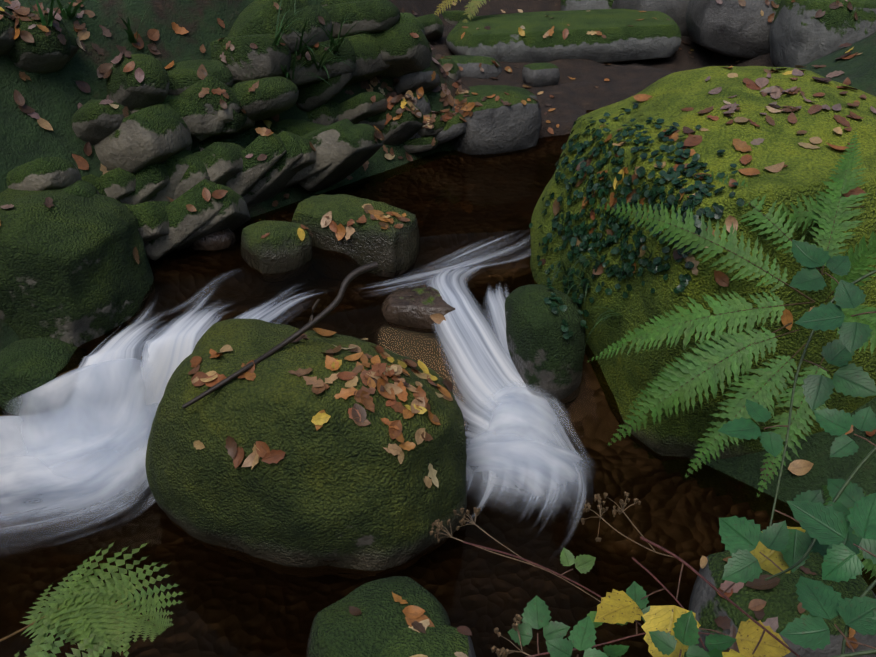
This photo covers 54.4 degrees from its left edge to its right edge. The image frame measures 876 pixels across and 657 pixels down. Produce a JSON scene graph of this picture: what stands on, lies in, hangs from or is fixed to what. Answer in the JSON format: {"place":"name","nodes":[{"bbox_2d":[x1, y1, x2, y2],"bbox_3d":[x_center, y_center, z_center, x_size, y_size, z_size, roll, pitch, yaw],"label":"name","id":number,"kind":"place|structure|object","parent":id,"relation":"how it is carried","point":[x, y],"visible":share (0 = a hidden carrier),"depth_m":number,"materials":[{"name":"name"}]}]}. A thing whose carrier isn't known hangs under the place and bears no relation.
{"place":"outdoors","nodes":[
{"label":"outdoors","id":0,"kind":"place"},
{"bbox_2d":[0,110,875,656],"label":"stream water","id":1,"kind":"structure","parent":0,"point":[236,604],"depth_m":3.10,"materials":[{"name":"liquid"}]},
{"bbox_2d":[190,228,234,250],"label":"rock","id":2,"kind":"object","parent":1,"relation":"in","point":[222,239],"visible":0.52,"depth_m":3.98,"materials":[{"name":"stone"}]},
{"bbox_2d":[198,137,226,150],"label":"strata","id":3,"kind":"object","parent":1,"relation":"on","point":[204,144],"visible":0.06,"depth_m":4.24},
{"bbox_2d":[211,87,254,136],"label":"bank rock","id":4,"kind":"object","parent":3,"relation":"on","point":[225,115],"visible":0.19,"depth_m":4.15,"materials":[{"name":"grey stone"}]},
{"bbox_2d":[178,74,241,141],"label":"bank rock","id":5,"kind":"object","parent":4,"relation":"on","point":[209,103],"visible":0.38,"depth_m":4.08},
{"bbox_2d":[221,108,246,132],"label":"bank rock","id":6,"kind":"object","parent":5,"relation":"on","point":[236,124],"visible":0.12,"depth_m":4.18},
{"bbox_2d":[130,95,224,135],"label":"bank rock","id":7,"kind":"object","parent":6,"relation":"on","point":[197,119],"visible":0.23,"depth_m":4.06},
{"bbox_2d":[165,59,232,95],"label":"bank rock","id":8,"kind":"object","parent":6,"relation":"on","point":[182,75],"visible":0.29,"depth_m":4.12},
{"bbox_2d":[197,142,244,184],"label":"mossy rock","id":9,"kind":"object","parent":1,"relation":"on","point":[222,162],"visible":0.4,"depth_m":4.07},
{"bbox_2d":[241,220,312,273],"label":"rock","id":10,"kind":"object","parent":1,"relation":"on","point":[281,247],"visible":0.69,"depth_m":3.81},
{"bbox_2d":[0,231,592,554],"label":"white water","id":11,"kind":"structure","parent":1,"relation":"on","point":[483,366],"depth_m":3.47,"materials":[{"name":"white liquid"}]},
{"bbox_2d":[0,358,596,552],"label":"water foam","id":12,"kind":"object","parent":11,"relation":"on","point":[58,445],"depth_m":3.17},
{"bbox_2d":[306,576,450,656],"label":"rock","id":13,"kind":"object","parent":1,"relation":"in","point":[338,629],"visible":0.85,"depth_m":2.46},
{"bbox_2d":[379,624,475,656],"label":"rock","id":14,"kind":"object","parent":13,"relation":"on","point":[442,641],"visible":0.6,"depth_m":2.38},
{"bbox_2d":[381,286,454,328],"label":"ledge rock","id":15,"kind":"object","parent":1,"relation":"on","point":[416,306],"visible":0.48,"depth_m":3.65,"materials":[{"name":"stone"}]},
{"bbox_2d":[403,136,437,152],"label":"bank rock","id":16,"kind":"object","parent":1,"relation":"on","point":[419,145],"visible":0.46,"depth_m":5.08,"materials":[{"name":"grey stone"}]},
{"bbox_2d":[688,550,875,656],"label":"rock","id":17,"kind":"object","parent":1,"relation":"on","point":[708,604],"visible":0.44,"depth_m":2.21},
{"bbox_2d":[0,0,875,505],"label":"terrain","id":18,"kind":"structure","parent":0,"point":[54,98],"depth_m":4.16,"materials":[{"name":"soil"}]},
{"bbox_2d":[0,13,14,55],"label":"bank rock","id":19,"kind":"object","parent":18,"relation":"on","point":[7,32],"visible":0.62,"depth_m":3.55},
{"bbox_2d":[0,337,76,415],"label":"rock","id":20,"kind":"object","parent":18,"relation":"on","point":[29,365],"visible":0.21,"depth_m":3.20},
{"bbox_2d":[8,11,70,72],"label":"bank rock","id":21,"kind":"object","parent":18,"relation":"on","point":[42,53],"visible":0.62,"depth_m":3.63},
{"bbox_2d":[67,30,78,61],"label":"bank rock","id":22,"kind":"object","parent":21,"relation":"on","point":[74,47],"visible":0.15,"depth_m":3.78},
{"bbox_2d":[6,157,81,190],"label":"bank rock","id":23,"kind":"object","parent":18,"relation":"on","point":[43,173],"visible":0.48,"depth_m":3.49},
{"bbox_2d":[0,188,152,346],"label":"mossy boulder","id":24,"kind":"object","parent":18,"relation":"on","point":[73,272],"visible":0.67,"depth_m":3.32,"materials":[{"name":"green plant"}]},
{"bbox_2d":[71,99,131,145],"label":"bank rock","id":25,"kind":"object","parent":18,"relation":"on","point":[94,122],"visible":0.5,"depth_m":3.77,"materials":[{"name":"grey stone"}]},
{"bbox_2d":[94,104,191,172],"bbox_3d":[-1.407,-0.863,4.004,0.456,0.259,0.410,-22,14,26],"label":"bank rock","id":26,"kind":"object","parent":18,"relation":"on","point":[143,138],"visible":0.71,"depth_m":3.83,"materials":[{"name":"grey stone"}]},
{"bbox_2d":[120,162,169,204],"bbox_3d":[-1.475,-0.597,4.071,0.552,0.157,0.365,-39,4,4],"label":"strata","id":27,"kind":"object","parent":18,"relation":"on","point":[152,180],"visible":0.27,"depth_m":3.90,"materials":[{"name":"green plant"}]},
{"bbox_2d":[97,167,135,200],"bbox_3d":[-1.577,-0.605,3.983,0.472,0.145,0.273,-28,10,18],"label":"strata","id":28,"kind":"object","parent":27,"relation":"on","point":[118,183],"visible":0.27,"depth_m":3.83,"materials":[{"name":"green plant"}]},
{"bbox_2d":[81,174,107,196],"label":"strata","id":29,"kind":"object","parent":28,"relation":"on","point":[92,180],"visible":0.04,"depth_m":3.80,"materials":[{"name":"green plant"}]},
{"bbox_2d":[128,201,170,240],"bbox_3d":[-1.383,-0.448,3.898,0.418,0.181,0.378,-17,2,11],"label":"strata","id":30,"kind":"object","parent":18,"relation":"on","point":[152,218],"visible":0.29,"depth_m":3.72,"materials":[{"name":"green plant"}]},
{"bbox_2d":[122,203,148,246],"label":"bank rock","id":31,"kind":"object","parent":30,"relation":"on","point":[145,242],"visible":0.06,"depth_m":3.84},
{"bbox_2d":[148,149,192,201],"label":"rock","id":32,"kind":"object","parent":18,"relation":"on","point":[176,165],"visible":0.23,"depth_m":3.98,"materials":[{"name":"grey stone"}]},
{"bbox_2d":[145,179,223,260],"bbox_3d":[-1.203,-0.502,3.994,0.493,0.180,0.392,-40,12,-7],"label":"mossy rock","id":33,"kind":"object","parent":18,"relation":"on","point":[184,223],"visible":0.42,"depth_m":3.83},
{"bbox_2d":[173,152,209,199],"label":"mossy rock","id":34,"kind":"object","parent":18,"relation":"on","point":[196,172],"visible":0.12,"depth_m":4.00,"materials":[{"name":"grey stone"}]},
{"bbox_2d":[176,184,250,249],"bbox_3d":[-1.104,-0.516,4.056,0.402,0.179,0.386,-30,0,3],"label":"mossy rock","id":35,"kind":"object","parent":18,"relation":"on","point":[232,214],"visible":0.48,"depth_m":3.93,"materials":[{"name":"grey stone"}]},
{"bbox_2d":[210,34,290,83],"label":"bank rock","id":36,"kind":"object","parent":18,"relation":"on","point":[266,58],"visible":0.6,"depth_m":4.27,"materials":[{"name":"grey stone"}]},
{"bbox_2d":[231,76,298,121],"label":"bank rock","id":37,"kind":"object","parent":18,"relation":"on","point":[268,97],"visible":0.44,"depth_m":4.23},
{"bbox_2d":[227,0,304,36],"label":"bank rock","id":38,"kind":"object","parent":18,"relation":"on","point":[254,17],"visible":0.23,"depth_m":4.35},
{"bbox_2d":[243,131,302,206],"bbox_3d":[-0.875,-0.804,4.419,0.516,0.189,0.338,-40,-3,7],"label":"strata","id":39,"kind":"object","parent":18,"relation":"on","point":[275,179],"visible":0.38,"depth_m":4.28,"materials":[{"name":"grey stone"}]},
{"bbox_2d":[223,133,286,196],"bbox_3d":[-0.962,-0.809,4.357,0.465,0.171,0.399,-44,10,-2],"label":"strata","id":40,"kind":"object","parent":39,"relation":"on","point":[248,177],"visible":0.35,"depth_m":4.18,"materials":[{"name":"grey stone"}]},
{"bbox_2d":[270,119,324,136],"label":"bank rock","id":41,"kind":"object","parent":18,"relation":"on","point":[300,128],"visible":0.21,"depth_m":4.50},
{"bbox_2d":[273,5,331,52],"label":"bank rock","id":42,"kind":"object","parent":18,"relation":"on","point":[289,37],"visible":0.33,"depth_m":4.42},
{"bbox_2d":[145,318,466,570],"bbox_3d":[-0.459,0.481,3.211,1.209,1.064,1.003,19,23,10],"label":"boulder","id":43,"kind":"object","parent":18,"relation":"on","point":[340,488],"visible":0.69,"depth_m":2.76,"materials":[{"name":"green plant"}]},
{"bbox_2d":[182,261,875,656],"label":"twigs","id":44,"kind":"object","parent":43,"relation":"on","point":[326,311],"visible":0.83,"depth_m":1.50,"materials":[{"name":"brown wood"}]},
{"bbox_2d":[508,239,875,656],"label":"bramble leaves","id":45,"kind":"object","parent":44,"relation":"on","point":[829,528],"visible":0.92,"depth_m":1.29,"materials":[{"name":"green plant"}]},
{"bbox_2d":[594,526,805,656],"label":"yellow leaves","id":46,"kind":"object","parent":44,"relation":"on","point":[616,606],"visible":0.69,"depth_m":1.35,"materials":[{"name":"yellow plant"}]},
{"bbox_2d":[283,119,353,187],"bbox_3d":[-0.674,-0.917,4.520,0.573,0.220,0.311,-23,14,13],"label":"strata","id":47,"kind":"object","parent":18,"relation":"on","point":[322,140],"visible":0.25,"depth_m":4.36,"materials":[{"name":"grey stone"}]},
{"bbox_2d":[291,138,315,171],"bbox_3d":[-0.788,-0.861,4.467,0.385,0.145,0.371,-23,2,11],"label":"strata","id":48,"kind":"object","parent":47,"relation":"on","point":[307,158],"visible":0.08,"depth_m":4.30,"materials":[{"name":"grey stone"}]},
{"bbox_2d":[306,101,334,125],"bbox_3d":[-0.832,-1.104,4.876,0.575,0.184,0.351,-44,27,4],"label":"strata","id":49,"kind":"object","parent":18,"relation":"on","point":[322,114],"visible":0.17,"depth_m":4.72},
{"bbox_2d":[295,72,352,111],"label":"bank rock","id":50,"kind":"object","parent":49,"relation":"on","point":[313,95],"visible":0.4,"depth_m":4.63,"materials":[{"name":"grey stone"}]},
{"bbox_2d":[287,38,355,85],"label":"bank rock","id":51,"kind":"object","parent":18,"relation":"on","point":[334,68],"visible":0.27,"depth_m":4.54,"materials":[{"name":"grey stone"}]},
{"bbox_2d":[27,0,622,344],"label":"grass tufts","id":52,"kind":"object","parent":18,"relation":"on","point":[131,37],"visible":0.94,"depth_m":4.05,"materials":[{"name":"green plant"}]},
{"bbox_2d":[298,124,383,190],"bbox_3d":[-0.529,-0.920,4.576,0.451,0.171,0.415,-34,1,29],"label":"rock","id":53,"kind":"object","parent":18,"relation":"on","point":[356,147],"visible":0.73,"depth_m":4.45,"materials":[{"name":"grey stone"}]},
{"bbox_2d":[292,194,419,277],"bbox_3d":[-0.409,-0.424,4.167,0.654,0.421,0.388,16,30,12],"label":"rock","id":54,"kind":"object","parent":18,"relation":"on","point":[392,251],"visible":0.65,"depth_m":4.00,"materials":[{"name":"grey stone"}]},
{"bbox_2d":[323,0,399,38],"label":"bank rock","id":55,"kind":"object","parent":18,"relation":"on","point":[383,15],"visible":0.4,"depth_m":4.73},
{"bbox_2d":[320,0,364,6],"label":"bank rock","id":56,"kind":"object","parent":55,"relation":"on","point":[326,2],"visible":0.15,"depth_m":4.77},
{"bbox_2d":[340,33,391,84],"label":"bank rock","id":57,"kind":"object","parent":18,"relation":"on","point":[370,63],"visible":0.48,"depth_m":4.76,"materials":[{"name":"grey stone"}]},
{"bbox_2d":[356,112,385,129],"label":"bank rock","id":58,"kind":"object","parent":18,"relation":"on","point":[378,120],"visible":0.17,"depth_m":4.91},
{"bbox_2d":[380,99,423,144],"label":"bank rock","id":59,"kind":"object","parent":18,"relation":"on","point":[407,125],"visible":0.4,"depth_m":4.94,"materials":[{"name":"grey stone"}]},
{"bbox_2d":[374,23,431,78],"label":"bank rock","id":60,"kind":"object","parent":18,"relation":"on","point":[403,51],"visible":0.4,"depth_m":4.81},
{"bbox_2d":[397,13,424,34],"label":"bank rock","id":61,"kind":"object","parent":18,"relation":"on","point":[407,18],"visible":0.12,"depth_m":4.89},
{"bbox_2d":[402,92,430,114],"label":"bank rock","id":62,"kind":"object","parent":18,"relation":"on","point":[423,104],"visible":0.21,"depth_m":5.04,"materials":[{"name":"grey stone"}]},
{"bbox_2d":[394,67,439,94],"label":"bank rock","id":63,"kind":"object","parent":18,"relation":"on","point":[413,82],"visible":0.62,"depth_m":5.03,"materials":[{"name":"grey stone"}]},
{"bbox_2d":[416,14,443,40],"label":"bank rock","id":64,"kind":"object","parent":18,"relation":"on","point":[433,25],"visible":0.44,"depth_m":6.86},
{"bbox_2d":[417,112,454,136],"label":"bank rock","id":65,"kind":"object","parent":18,"relation":"on","point":[438,128],"visible":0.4,"depth_m":5.06,"materials":[{"name":"grey stone"}]},
{"bbox_2d":[0,0,875,656],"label":"ferns","id":66,"kind":"object","parent":18,"relation":"on","point":[82,608],"visible":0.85,"depth_m":2.68,"materials":[{"name":"green plant"}]},
{"bbox_2d":[0,0,875,656],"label":"dead leaves","id":67,"kind":"object","parent":18,"relation":"on","point":[416,620],"visible":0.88,"depth_m":3.18,"materials":[{"name":"brown plant"}]},
{"bbox_2d":[434,111,465,144],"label":"bank rock","id":68,"kind":"object","parent":18,"relation":"on","point":[454,127],"visible":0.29,"depth_m":5.10,"materials":[{"name":"grey stone"}]},
{"bbox_2d":[442,59,459,80],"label":"rock","id":69,"kind":"object","parent":18,"relation":"on","point":[454,72],"visible":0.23,"depth_m":6.10,"materials":[{"name":"grey stone"}]},
{"bbox_2d":[441,10,472,24],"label":"bank rock","id":70,"kind":"object","parent":18,"relation":"on","point":[453,17],"visible":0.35,"depth_m":7.77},
{"bbox_2d":[440,55,501,78],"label":"rock","id":71,"kind":"object","parent":18,"relation":"on","point":[469,64],"visible":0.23,"depth_m":6.32,"materials":[{"name":"grey stone"}]},
{"bbox_2d":[451,85,541,154],"bbox_3d":[0.347,-1.295,5.406,0.636,0.462,0.533,-10,34,-19],"label":"rock","id":72,"kind":"object","parent":18,"relation":"on","point":[493,126],"visible":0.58,"depth_m":5.18,"materials":[{"name":"grey stone"}]},
{"bbox_2d":[522,63,559,86],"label":"rock","id":73,"kind":"object","parent":18,"relation":"on","point":[539,74],"visible":0.92,"depth_m":6.18,"materials":[{"name":"grey stone"}]},
{"bbox_2d":[505,284,584,400],"bbox_3d":[0.436,0.071,3.634,0.320,0.531,0.476,-8,28,-15],"label":"rock","id":74,"kind":"object","parent":18,"relation":"on","point":[547,357],"visible":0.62,"depth_m":3.44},
{"bbox_2d":[446,8,680,62],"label":"slab","id":75,"kind":"structure","parent":18,"relation":"on","point":[648,36],"depth_m":6.59,"materials":[{"name":"green plant"}]},
{"bbox_2d":[561,0,612,10],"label":"rock","id":76,"kind":"object","parent":18,"relation":"on","point":[567,5],"visible":0.06,"depth_m":7.76,"materials":[{"name":"grey stone"}]},
{"bbox_2d":[612,0,689,36],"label":"rock","id":77,"kind":"object","parent":18,"relation":"on","point":[675,10],"visible":0.25,"depth_m":7.08,"materials":[{"name":"grey stone"}]},
{"bbox_2d":[530,66,875,459],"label":"boulder","id":78,"kind":"object","parent":18,"relation":"on","point":[805,172],"visible":0.46,"depth_m":3.18,"materials":[{"name":"green plant"}]},
{"bbox_2d":[529,102,744,338],"bbox_3d":[0.728,-0.454,3.463,0.619,0.803,1.189,-1,27,-2],"label":"ivy patch","id":79,"kind":"object","parent":78,"relation":"attached to","point":[655,266],"visible":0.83,"depth_m":3.28,"materials":[{"name":"green plant"}]},
{"bbox_2d":[686,0,780,58],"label":"rock","id":80,"kind":"object","parent":18,"relation":"on","point":[733,28],"visible":0.6,"depth_m":6.47,"materials":[{"name":"grey stone"}]},
{"bbox_2d":[769,0,875,67],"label":"rock","id":81,"kind":"object","parent":18,"relation":"on","point":[801,34],"visible":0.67,"depth_m":5.80,"materials":[{"name":"grey stone"}]},
{"bbox_3d":[-1.684,-1.397,4.877,1.132,0.442,0.579,-1,27,-13],"label":"bank","id":82,"kind":"object","parent":18,"relation":"on","visible":0},
{"bbox_2d":[328,101,337,123],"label":"strata","id":83,"kind":"object","parent":82,"relation":"on","point":[333,106],"visible":0.08,"depth_m":4.79,"materials":[{"name":"green plant"}]},
{"bbox_2d":[336,92,387,123],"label":"rock","id":84,"kind":"object","parent":82,"relation":"on","point":[358,108],"visible":0.42,"depth_m":4.78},
{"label":"strata","id":85,"kind":"object","parent":18,"relation":"on","visible":0},
{"bbox_2d":[63,180,98,197],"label":"bank rock","id":86,"kind":"object","parent":85,"relation":"on","point":[81,188],"visible":0.21,"depth_m":3.55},
{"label":"bank ridge","id":87,"kind":"object","parent":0,"visible":0},
{"bbox_2d":[107,54,168,110],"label":"bank rock","id":88,"kind":"object","parent":87,"relation":"on","point":[128,90],"visible":0.62,"depth_m":3.89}
]}

